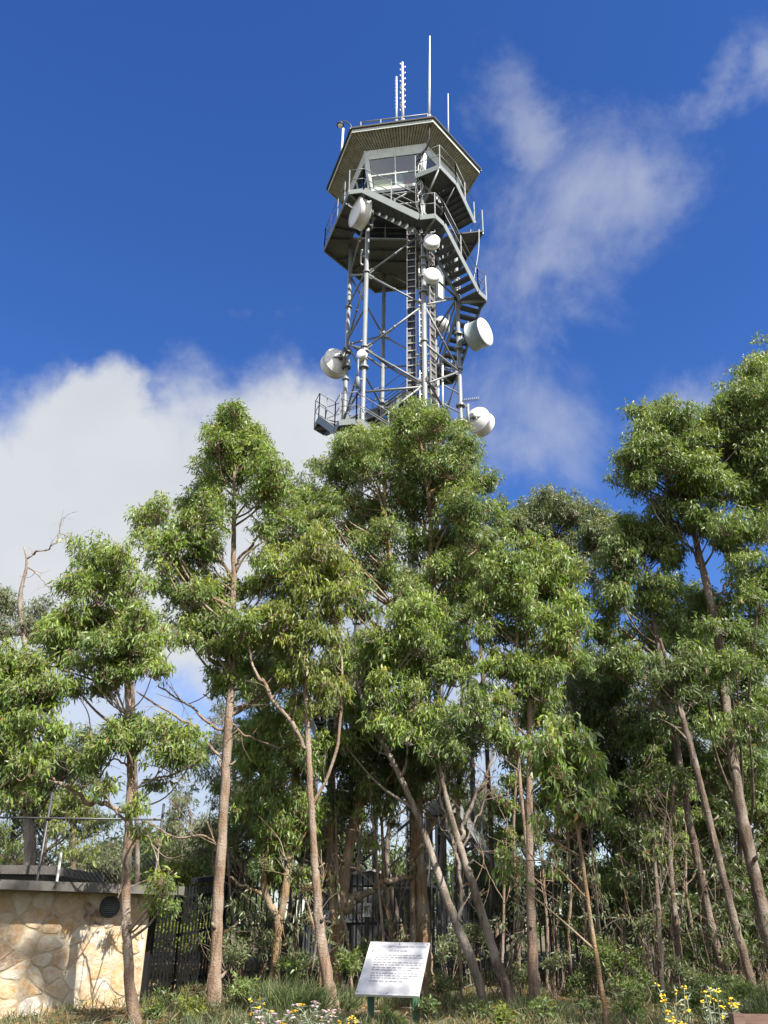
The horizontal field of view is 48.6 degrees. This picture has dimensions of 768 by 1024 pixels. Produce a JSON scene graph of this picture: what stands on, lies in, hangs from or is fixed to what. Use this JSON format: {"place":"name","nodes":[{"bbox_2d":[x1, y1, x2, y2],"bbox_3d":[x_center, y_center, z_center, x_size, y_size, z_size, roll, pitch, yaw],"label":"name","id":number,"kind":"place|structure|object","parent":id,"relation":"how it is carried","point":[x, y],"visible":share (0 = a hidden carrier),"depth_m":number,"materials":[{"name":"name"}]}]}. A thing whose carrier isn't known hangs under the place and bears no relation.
{"place":"outdoors","nodes":[
{"label":"outdoors","id":0,"kind":"place"},
{"bbox_2d":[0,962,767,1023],"bbox_3d":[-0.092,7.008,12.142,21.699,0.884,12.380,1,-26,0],"label":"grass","id":1,"kind":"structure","parent":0,"point":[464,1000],"depth_m":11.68,"materials":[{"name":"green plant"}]},
{"bbox_2d":[0,926,767,1023],"bbox_3d":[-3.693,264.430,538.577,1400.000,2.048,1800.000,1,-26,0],"label":"ground","id":2,"kind":"structure","parent":0,"point":[362,1005],"depth_m":14.83,"materials":[{"name":"soil"}]},
{"bbox_2d":[0,788,65,864],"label":"background tree","id":3,"kind":"object","parent":2,"relation":"on","point":[3,828],"visible":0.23,"depth_m":22.33,"materials":[{"name":"green plant"}]},
{"bbox_2d":[0,511,78,864],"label":"dead topped tree","id":4,"kind":"object","parent":2,"relation":"on","point":[7,629],"visible":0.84,"depth_m":23.05,"materials":[{"name":"green plant"}]},
{"bbox_2d":[0,635,84,814],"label":"eucalypt tree","id":5,"kind":"object","parent":2,"relation":"on","point":[25,687],"visible":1,"depth_m":11.66,"materials":[{"name":"green plant"}]},
{"bbox_2d":[8,716,93,864],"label":"background tree","id":6,"kind":"object","parent":2,"relation":"on","point":[44,785],"visible":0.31,"depth_m":18.80,"materials":[{"name":"green plant"}]},
{"bbox_2d":[0,780,103,867],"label":"background tree","id":7,"kind":"object","parent":2,"relation":"on","point":[66,813],"visible":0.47,"depth_m":22.13,"materials":[{"name":"green plant"}]},
{"bbox_2d":[0,865,104,882],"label":"shelter roof","id":8,"kind":"structure","parent":2,"relation":"on","point":[28,875],"depth_m":15.13,"materials":[{"name":"metal"}]},
{"bbox_2d":[39,721,118,869],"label":"background tree","id":9,"kind":"object","parent":2,"relation":"on","point":[85,782],"visible":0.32,"depth_m":24.73,"materials":[{"name":"green plant"}]},
{"bbox_2d":[0,792,164,884],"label":"chain link fence","id":10,"kind":"object","parent":2,"relation":"on","point":[48,817],"visible":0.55,"depth_m":14.61,"materials":[{"name":"metal"}]},
{"bbox_2d":[0,879,184,1018],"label":"stone building","id":11,"kind":"structure","parent":2,"relation":"on","point":[59,941],"depth_m":11.98,"materials":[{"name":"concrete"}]},
{"bbox_2d":[69,835,146,883],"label":"background tree","id":12,"kind":"object","parent":2,"relation":"on","point":[116,875],"visible":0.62,"depth_m":24.68,"materials":[{"name":"green plant"}]},
{"bbox_2d":[14,526,213,1023],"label":"eucalypt tree","id":13,"kind":"object","parent":2,"relation":"on","point":[66,634],"visible":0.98,"depth_m":12.44,"materials":[{"name":"green plant"}]},
{"bbox_2d":[105,584,174,884],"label":"background tree","id":14,"kind":"object","parent":2,"relation":"on","point":[137,861],"visible":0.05,"depth_m":18.99,"materials":[{"name":"green plant"}]},
{"bbox_2d":[119,825,186,944],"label":"background tree","id":15,"kind":"object","parent":2,"relation":"on","point":[142,867],"visible":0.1,"depth_m":27.53,"materials":[{"name":"green plant"}]},
{"bbox_2d":[139,874,227,1003],"bbox_3d":[-3.272,7.053,14.229,0.100,1.973,2.781,-6,-27,13],"label":"picket fence","id":16,"kind":"object","parent":2,"relation":"on","point":[150,940],"visible":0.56,"depth_m":13.86,"materials":[{"name":"black metal"}]},
{"bbox_2d":[145,771,228,902],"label":"background tree","id":17,"kind":"object","parent":2,"relation":"on","point":[175,826],"visible":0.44,"depth_m":23.42,"materials":[{"name":"green plant"}]},
{"bbox_2d":[145,848,232,960],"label":"background tree","id":18,"kind":"object","parent":2,"relation":"on","point":[185,870],"visible":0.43,"depth_m":19.91,"materials":[{"name":"green plant"}]},
{"bbox_2d":[174,987,211,1023],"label":"leafy shrub","id":19,"kind":"object","parent":2,"relation":"on","point":[197,1006],"visible":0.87,"depth_m":11.22,"materials":[{"name":"green plant"}]},
{"bbox_2d":[123,393,318,1002],"bbox_3d":[-3.137,2.537,15.172,3.884,10.940,2.765,1,-26,0],"label":"eucalypt tree","id":20,"kind":"object","parent":2,"relation":"on","point":[206,618],"visible":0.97,"depth_m":15.44,"materials":[{"name":"green plant"}]},
{"bbox_2d":[192,777,249,979],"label":"sapling","id":21,"kind":"object","parent":2,"relation":"on","point":[216,786],"visible":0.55,"depth_m":15.32,"materials":[{"name":"green plant"}]},
{"bbox_2d":[207,935,252,998],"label":"leafy shrub","id":22,"kind":"object","parent":2,"relation":"on","point":[238,957],"visible":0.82,"depth_m":13.12,"materials":[{"name":"green plant"}]},
{"bbox_2d":[192,788,276,967],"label":"background tree","id":23,"kind":"object","parent":2,"relation":"on","point":[236,851],"visible":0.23,"depth_m":19.37,"materials":[{"name":"green plant"}]},
{"bbox_2d":[177,867,292,991],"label":"twiggy shrub","id":24,"kind":"object","parent":2,"relation":"on","point":[266,937],"visible":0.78,"depth_m":13.70,"materials":[{"name":"green plant"}]},
{"bbox_2d":[190,696,286,907],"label":"background tree","id":25,"kind":"object","parent":2,"relation":"on","point":[216,742],"visible":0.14,"depth_m":25.71,"materials":[{"name":"green plant"}]},
{"bbox_2d":[221,662,303,951],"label":"background tree","id":26,"kind":"object","parent":2,"relation":"on","point":[238,721],"visible":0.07,"depth_m":24.03,"materials":[{"name":"green plant"}]},
{"bbox_2d":[212,692,339,987],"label":"eucalypt tree","id":27,"kind":"object","parent":2,"relation":"on","point":[267,767],"visible":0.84,"depth_m":14.71,"materials":[{"name":"green plant"}]},
{"bbox_2d":[237,595,317,969],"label":"background tree","id":28,"kind":"object","parent":2,"relation":"on","point":[268,653],"visible":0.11,"depth_m":20.24,"materials":[{"name":"green plant"}]},
{"bbox_2d":[254,469,318,973],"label":"background tree","id":29,"kind":"object","parent":2,"relation":"on","point":[297,480],"visible":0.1,"depth_m":20.50,"materials":[{"name":"green plant"}]},
{"bbox_2d":[234,970,350,1012],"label":"grass tussock","id":30,"kind":"object","parent":2,"relation":"on","point":[319,993],"depth_m":11.96,"materials":[{"name":"green plant"}]},
{"bbox_2d":[258,816,335,987],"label":"bare stem","id":31,"kind":"object","parent":2,"relation":"on","point":[303,873],"visible":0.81,"depth_m":13.37,"materials":[{"name":"orange plant"}]},
{"bbox_2d":[231,517,367,1012],"bbox_3d":[-1.481,3.941,13.906,2.385,8.148,1.509,1,-26,0],"label":"eucalypt tree","id":32,"kind":"object","parent":2,"relation":"on","point":[318,574],"visible":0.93,"depth_m":14.54,"materials":[{"name":"green plant"}]},
{"bbox_2d":[271,873,349,988],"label":"twiggy shrub","id":33,"kind":"object","parent":2,"relation":"on","point":[289,942],"visible":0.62,"depth_m":13.48,"materials":[{"name":"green plant"}]},
{"bbox_2d":[304,745,354,994],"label":"sapling","id":34,"kind":"object","parent":2,"relation":"on","point":[336,811],"visible":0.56,"depth_m":14.90,"materials":[{"name":"green plant"}]},
{"bbox_2d":[296,780,384,876],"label":"background tree","id":35,"kind":"object","parent":2,"relation":"on","point":[364,831],"visible":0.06,"depth_m":21.43,"materials":[{"name":"green plant"}]},
{"bbox_2d":[333,946,364,995],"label":"leafy shrub","id":36,"kind":"object","parent":2,"relation":"on","point":[350,963],"visible":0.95,"depth_m":13.53,"materials":[{"name":"green plant"}]},
{"bbox_2d":[325,776,384,941],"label":"sapling","id":37,"kind":"object","parent":2,"relation":"on","point":[359,813],"visible":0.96,"depth_m":14.82,"materials":[{"name":"green plant"}]},
{"bbox_2d":[253,583,487,1006],"bbox_3d":[-0.281,4.688,14.591,4.272,7.027,2.122,-4,-26,10],"label":"eucalypt tree","id":38,"kind":"object","parent":2,"relation":"on","point":[382,653],"visible":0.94,"depth_m":14.89,"materials":[{"name":"green plant"}]},
{"bbox_2d":[302,868,438,969],"bbox_3d":[-0.329,9.299,19.273,3.108,2.116,2.600,1,-26,0],"label":"equipment hut","id":39,"kind":"object","parent":2,"relation":"on","point":[369,870],"visible":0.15,"depth_m":18.37,"materials":[{"name":"grey metal"}]},
{"bbox_2d":[0,814,750,928],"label":"woodland","id":40,"kind":"object","parent":2,"relation":"on","point":[450,866],"visible":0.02,"depth_m":34.69,"materials":[{"name":"green plant"}]},
{"bbox_2d":[25,977,728,1023],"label":"fallen twigs","id":41,"kind":"object","parent":2,"relation":"on","point":[375,1012],"visible":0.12,"depth_m":11.82,"materials":[{"name":"brown plant"}]},
{"bbox_2d":[355,942,429,1023],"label":"information board","id":42,"kind":"object","parent":2,"relation":"on","point":[393,969],"visible":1,"depth_m":11.24,"materials":[{"name":"silver metal"}]},
{"bbox_2d":[311,692,475,989],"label":"eucalypt tree","id":43,"kind":"object","parent":2,"relation":"on","point":[383,774],"visible":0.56,"depth_m":15.45,"materials":[{"name":"green plant"}]},
{"bbox_2d":[350,831,445,997],"bbox_3d":[0.196,7.007,14.872,1.677,2.622,1.561,6,-26,-10],"label":"twiggy shrub","id":44,"kind":"object","parent":2,"relation":"on","point":[393,917],"visible":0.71,"depth_m":14.73,"materials":[{"name":"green plant"}]},
{"bbox_2d":[221,867,581,982],"bbox_3d":[0.450,7.851,16.256,7.108,2.203,0.097,7,-27,-13],"label":"picket fence","id":45,"kind":"object","parent":2,"relation":"on","point":[465,914],"visible":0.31,"depth_m":16.33,"materials":[{"name":"black metal"}]},
{"bbox_2d":[292,392,516,996],"bbox_3d":[0.362,2.786,17.229,5.082,12.842,3.514,1,-26,0],"label":"eucalypt tree","id":46,"kind":"object","parent":2,"relation":"on","point":[413,430],"visible":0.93,"depth_m":18.04,"materials":[{"name":"green plant"}]},
{"bbox_2d":[298,113,514,962],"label":"lookout tower","id":47,"kind":"structure","parent":2,"relation":"on","point":[433,162],"depth_m":31.10,"materials":[{"name":"metal"}]},
{"bbox_2d":[320,347,350,378],"bbox_3d":[-1.661,-5.388,30.399,1.040,1.040,0.839,13,-29,-24],"label":"microwave dish","id":48,"kind":"object","parent":47,"relation":"attached to","point":[333,365],"visible":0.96,"depth_m":30.21,"materials":[{"name":"white metal"}]},
{"bbox_2d":[348,196,375,230],"bbox_3d":[-0.707,-10.656,30.521,0.821,1.123,1.123,13,-29,-24],"label":"microwave dish","id":49,"kind":"object","parent":47,"relation":"attached to","point":[360,216],"visible":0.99,"depth_m":30.14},
{"bbox_2d":[454,318,492,352],"bbox_3d":[3.042,-6.071,29.631,1.238,1.040,1.040,-18,-32,34],"label":"microwave dish","id":50,"kind":"object","parent":47,"relation":"attached to","point":[478,334],"visible":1,"depth_m":29.19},
{"bbox_2d":[456,402,494,437],"bbox_3d":[3.054,-3.195,28.737,0.957,0.957,1.274,-15,-30,30],"label":"microwave dish","id":51,"kind":"object","parent":47,"relation":"attached to","point":[482,419],"visible":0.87,"depth_m":28.68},
{"bbox_2d":[426,968,470,1004],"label":"leafy shrub","id":52,"kind":"object","parent":2,"relation":"on","point":[440,983],"visible":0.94,"depth_m":13.30,"materials":[{"name":"green plant"}]},
{"bbox_2d":[407,699,493,967],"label":"background tree","id":53,"kind":"object","parent":2,"relation":"on","point":[473,746],"visible":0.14,"depth_m":19.24,"materials":[{"name":"green plant"}]},
{"bbox_2d":[154,897,753,957],"bbox_3d":[-0.877,12.370,25.372,35.725,2.222,14.961,1,-26,0],"label":"scrub","id":54,"kind":"object","parent":2,"relation":"on","point":[682,934],"visible":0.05,"depth_m":24.34,"materials":[{"name":"green plant"}]},
{"bbox_2d":[431,932,480,990],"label":"leafy shrub","id":55,"kind":"object","parent":2,"relation":"on","point":[442,949],"visible":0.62,"depth_m":14.99,"materials":[{"name":"green plant"}]},
{"bbox_2d":[413,674,520,1007],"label":"eucalypt tree","id":56,"kind":"object","parent":2,"relation":"on","point":[461,717],"visible":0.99,"depth_m":13.77,"materials":[{"name":"green plant"}]},
{"bbox_2d":[442,759,500,997],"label":"sapling","id":57,"kind":"object","parent":2,"relation":"on","point":[457,791],"visible":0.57,"depth_m":15.06,"materials":[{"name":"green plant"}]},
{"bbox_2d":[457,575,506,971],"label":"background tree","id":58,"kind":"object","parent":2,"relation":"on","point":[491,840],"visible":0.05,"depth_m":18.82,"materials":[{"name":"brown plant"}]},
{"bbox_2d":[461,755,543,985],"bbox_3d":[2.090,6.713,15.572,1.888,4.515,1.049,14,-29,-26],"label":"bare stem","id":59,"kind":"object","parent":2,"relation":"on","point":[514,763],"visible":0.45,"depth_m":16.07,"materials":[{"name":"brown plant"}]},
{"bbox_2d":[446,886,559,1000],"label":"twiggy shrub","id":60,"kind":"object","parent":2,"relation":"on","point":[509,965],"visible":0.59,"depth_m":13.70,"materials":[{"name":"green plant"}]},
{"bbox_2d":[446,852,564,960],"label":"background tree","id":61,"kind":"object","parent":2,"relation":"on","point":[475,867],"visible":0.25,"depth_m":20.69,"materials":[{"name":"green plant"}]},
{"bbox_2d":[461,772,550,989],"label":"sapling","id":62,"kind":"object","parent":2,"relation":"on","point":[509,807],"visible":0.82,"depth_m":15.62,"materials":[{"name":"green plant"}]},
{"bbox_2d":[481,728,564,963],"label":"background tree","id":63,"kind":"object","parent":2,"relation":"on","point":[518,821],"visible":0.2,"depth_m":17.77,"materials":[{"name":"green plant"}]},
{"bbox_2d":[459,527,602,1002],"bbox_3d":[2.664,4.022,14.261,2.652,8.188,1.820,10,-27,-17],"label":"eucalypt tree","id":64,"kind":"object","parent":2,"relation":"on","point":[537,578],"visible":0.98,"depth_m":14.91,"materials":[{"name":"green plant"}]},
{"bbox_2d":[480,482,625,975],"bbox_3d":[4.215,4.529,19.728,3.982,11.623,2.497,1,-26,0],"label":"eucalypt tree","id":65,"kind":"object","parent":2,"relation":"on","point":[544,513],"visible":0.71,"depth_m":21.24,"materials":[{"name":"green plant"}]},
{"bbox_2d":[484,709,623,1023],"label":"eucalypt sapling","id":66,"kind":"object","parent":2,"relation":"on","point":[557,774],"visible":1,"depth_m":11.93,"materials":[{"name":"green plant"}]},
{"bbox_2d":[508,634,602,958],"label":"background tree","id":67,"kind":"object","parent":2,"relation":"on","point":[557,709],"visible":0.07,"depth_m":22.77,"materials":[{"name":"green plant"}]},
{"bbox_2d":[513,810,598,991],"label":"sapling","id":68,"kind":"object","parent":2,"relation":"on","point":[545,876],"visible":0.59,"depth_m":14.99,"materials":[{"name":"green plant"}]},
{"bbox_2d":[538,950,575,998],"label":"leafy shrub","id":69,"kind":"object","parent":2,"relation":"on","point":[554,962],"visible":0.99,"depth_m":13.53,"materials":[{"name":"green plant"}]},
{"bbox_2d":[516,799,612,992],"bbox_3d":[3.067,6.727,15.073,1.378,3.255,1.865,9,-27,-16],"label":"twiggy shrub","id":70,"kind":"object","parent":2,"relation":"on","point":[562,903],"visible":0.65,"depth_m":14.82,"materials":[{"name":"green plant"}]},
{"bbox_2d":[536,894,597,988],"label":"leafy shrub","id":71,"kind":"object","parent":2,"relation":"on","point":[578,912],"visible":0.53,"depth_m":15.58,"materials":[{"name":"green plant"}]},
{"bbox_2d":[534,817,606,992],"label":"sapling","id":72,"kind":"object","parent":2,"relation":"on","point":[571,888],"visible":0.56,"depth_m":15.12,"materials":[{"name":"green plant"}]},
{"bbox_2d":[534,786,611,978],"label":"background tree","id":73,"kind":"object","parent":2,"relation":"on","point":[586,848],"visible":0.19,"depth_m":18.53,"materials":[{"name":"green plant"}]},
{"bbox_2d":[563,960,606,994],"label":"leafy shrub","id":74,"kind":"object","parent":2,"relation":"on","point":[581,980],"visible":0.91,"depth_m":13.64,"materials":[{"name":"green plant"}]},
{"bbox_2d":[559,665,640,981],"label":"tree","id":75,"kind":"object","parent":2,"relation":"on","point":[592,694],"visible":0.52,"depth_m":18.66,"materials":[{"name":"green plant"}]},
{"bbox_2d":[577,932,629,998],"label":"leafy shrub","id":76,"kind":"object","parent":2,"relation":"on","point":[605,960],"visible":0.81,"depth_m":13.54,"materials":[{"name":"green plant"}]},
{"bbox_2d":[562,780,649,962],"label":"background tree","id":77,"kind":"object","parent":2,"relation":"on","point":[608,845],"visible":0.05,"depth_m":20.40,"materials":[{"name":"green plant"}]},
{"bbox_2d":[566,842,663,999],"bbox_3d":[3.931,6.689,14.002,1.744,2.462,1.415,1,-26,0],"label":"twiggy shrub","id":78,"kind":"object","parent":2,"relation":"on","point":[595,877],"visible":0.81,"depth_m":13.92,"materials":[{"name":"green plant"}]},
{"bbox_2d":[610,995,648,1023],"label":"leafy shrub","id":79,"kind":"object","parent":2,"relation":"on","point":[630,1009],"visible":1,"depth_m":10.74,"materials":[{"name":"green plant"}]},
{"bbox_2d":[605,965,661,1006],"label":"leafy shrub","id":80,"kind":"object","parent":2,"relation":"on","point":[640,984],"visible":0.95,"depth_m":12.67,"materials":[{"name":"green plant"}]},
{"bbox_2d":[584,640,691,975],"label":"tree","id":81,"kind":"object","parent":2,"relation":"on","point":[626,732],"visible":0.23,"depth_m":18.39,"materials":[{"name":"green plant"}]},
{"bbox_2d":[595,729,700,981],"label":"tree","id":82,"kind":"object","parent":2,"relation":"on","point":[608,829],"visible":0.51,"depth_m":15.67,"materials":[{"name":"green plant"}]},
{"bbox_2d":[631,910,665,1002],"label":"leafy shrub","id":83,"kind":"object","parent":2,"relation":"on","point":[644,925],"visible":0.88,"depth_m":13.32,"materials":[{"name":"green plant"}]},
{"bbox_2d":[618,780,682,1008],"bbox_3d":[4.473,6.183,13.590,0.950,3.739,0.683,1,-26,0],"label":"bare stem","id":84,"kind":"object","parent":2,"relation":"on","point":[661,850],"visible":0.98,"depth_m":13.70,"materials":[{"name":"brown plant"}]},
{"bbox_2d":[575,506,729,991],"bbox_3d":[5.024,3.985,15.479,2.656,9.223,1.801,7,-27,-12],"label":"eucalypt tree","id":85,"kind":"object","parent":2,"relation":"on","point":[631,539],"visible":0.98,"depth_m":16.36,"materials":[{"name":"green plant"}]},
{"bbox_2d":[616,714,704,983],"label":"tree","id":86,"kind":"object","parent":2,"relation":"on","point":[646,741],"visible":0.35,"depth_m":16.93,"materials":[{"name":"green plant"}]},
{"bbox_2d":[610,803,712,1005],"bbox_3d":[4.268,6.310,13.805,1.813,3.045,1.309,22,-33,-36],"label":"twiggy shrub","id":87,"kind":"object","parent":2,"relation":"on","point":[633,829],"visible":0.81,"depth_m":13.73,"materials":[{"name":"green plant"}]},
{"bbox_2d":[633,799,697,987],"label":"sapling","id":88,"kind":"object","parent":2,"relation":"on","point":[685,837],"visible":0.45,"depth_m":15.34,"materials":[{"name":"green plant"}]},
{"bbox_2d":[651,946,701,1003],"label":"leafy shrub","id":89,"kind":"object","parent":2,"relation":"on","point":[671,963],"visible":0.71,"depth_m":13.26,"materials":[{"name":"green plant"}]},
{"bbox_2d":[639,575,717,975],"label":"background tree","id":90,"kind":"object","parent":2,"relation":"on","point":[693,584],"visible":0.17,"depth_m":19.62,"materials":[{"name":"green plant"}]},
{"bbox_2d":[601,329,767,966],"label":"eucalypt tree","id":91,"kind":"object","parent":2,"relation":"on","point":[699,455],"visible":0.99,"depth_m":16.66,"materials":[{"name":"green plant"}]},
{"bbox_2d":[649,753,723,1003],"bbox_3d":[5.203,6.013,14.287,1.272,4.057,0.990,15,-29,-26],"label":"bare stem","id":92,"kind":"object","parent":2,"relation":"on","point":[682,785],"visible":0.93,"depth_m":14.53,"materials":[{"name":"brown plant"}]},
{"bbox_2d":[663,925,714,984],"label":"leafy shrub","id":93,"kind":"object","parent":2,"relation":"on","point":[687,957],"visible":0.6,"depth_m":14.18,"materials":[{"name":"green plant"}]},
{"bbox_2d":[621,637,758,1001],"bbox_3d":[4.935,5.035,13.836,1.613,6.169,1.084,-11,-28,22],"label":"eucalypt tree","id":94,"kind":"object","parent":2,"relation":"on","point":[670,677],"visible":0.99,"depth_m":14.59,"materials":[{"name":"green plant"}]},
{"bbox_2d":[666,734,734,979],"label":"tree","id":95,"kind":"object","parent":2,"relation":"on","point":[702,750],"visible":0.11,"depth_m":17.90,"materials":[{"name":"green plant"}]},
{"bbox_2d":[654,806,766,987],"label":"twiggy shrub","id":96,"kind":"object","parent":2,"relation":"on","point":[701,916],"visible":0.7,"depth_m":14.25,"materials":[{"name":"green plant"}]},
{"bbox_2d":[657,544,767,984],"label":"eucalypt tree","id":97,"kind":"object","parent":2,"relation":"on","point":[744,671],"visible":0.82,"depth_m":16.22,"materials":[{"name":"green plant"}]},
{"bbox_2d":[682,965,749,1016],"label":"leafy shrub","id":98,"kind":"object","parent":2,"relation":"on","point":[701,981],"visible":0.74,"depth_m":12.13,"materials":[{"name":"green plant"}]},
{"bbox_2d":[680,842,767,995],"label":"twiggy shrub","id":99,"kind":"object","parent":2,"relation":"on","point":[744,913],"visible":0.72,"depth_m":13.55,"materials":[{"name":"green plant"}]},
{"bbox_2d":[683,728,767,972],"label":"background tree","id":100,"kind":"object","parent":2,"relation":"on","point":[762,848],"visible":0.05,"depth_m":18.67,"materials":[{"name":"green plant"}]},
{"bbox_2d":[692,759,767,985],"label":"tree","id":101,"kind":"object","parent":2,"relation":"on","point":[722,823],"visible":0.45,"depth_m":15.77,"materials":[{"name":"green plant"}]},
{"bbox_2d":[693,977,767,1019],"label":"grass tussock","id":102,"kind":"object","parent":2,"relation":"on","point":[761,1008],"depth_m":11.65,"materials":[{"name":"green plant"}]},
{"bbox_2d":[713,975,764,1013],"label":"leafy shrub","id":103,"kind":"object","parent":2,"relation":"on","point":[743,989],"visible":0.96,"depth_m":11.12,"materials":[{"name":"green plant"}]},
{"bbox_2d":[0,0,767,928],"label":"sky","id":104,"kind":"structure","parent":0,"point":[167,166],"materials":[{"name":"blue"}]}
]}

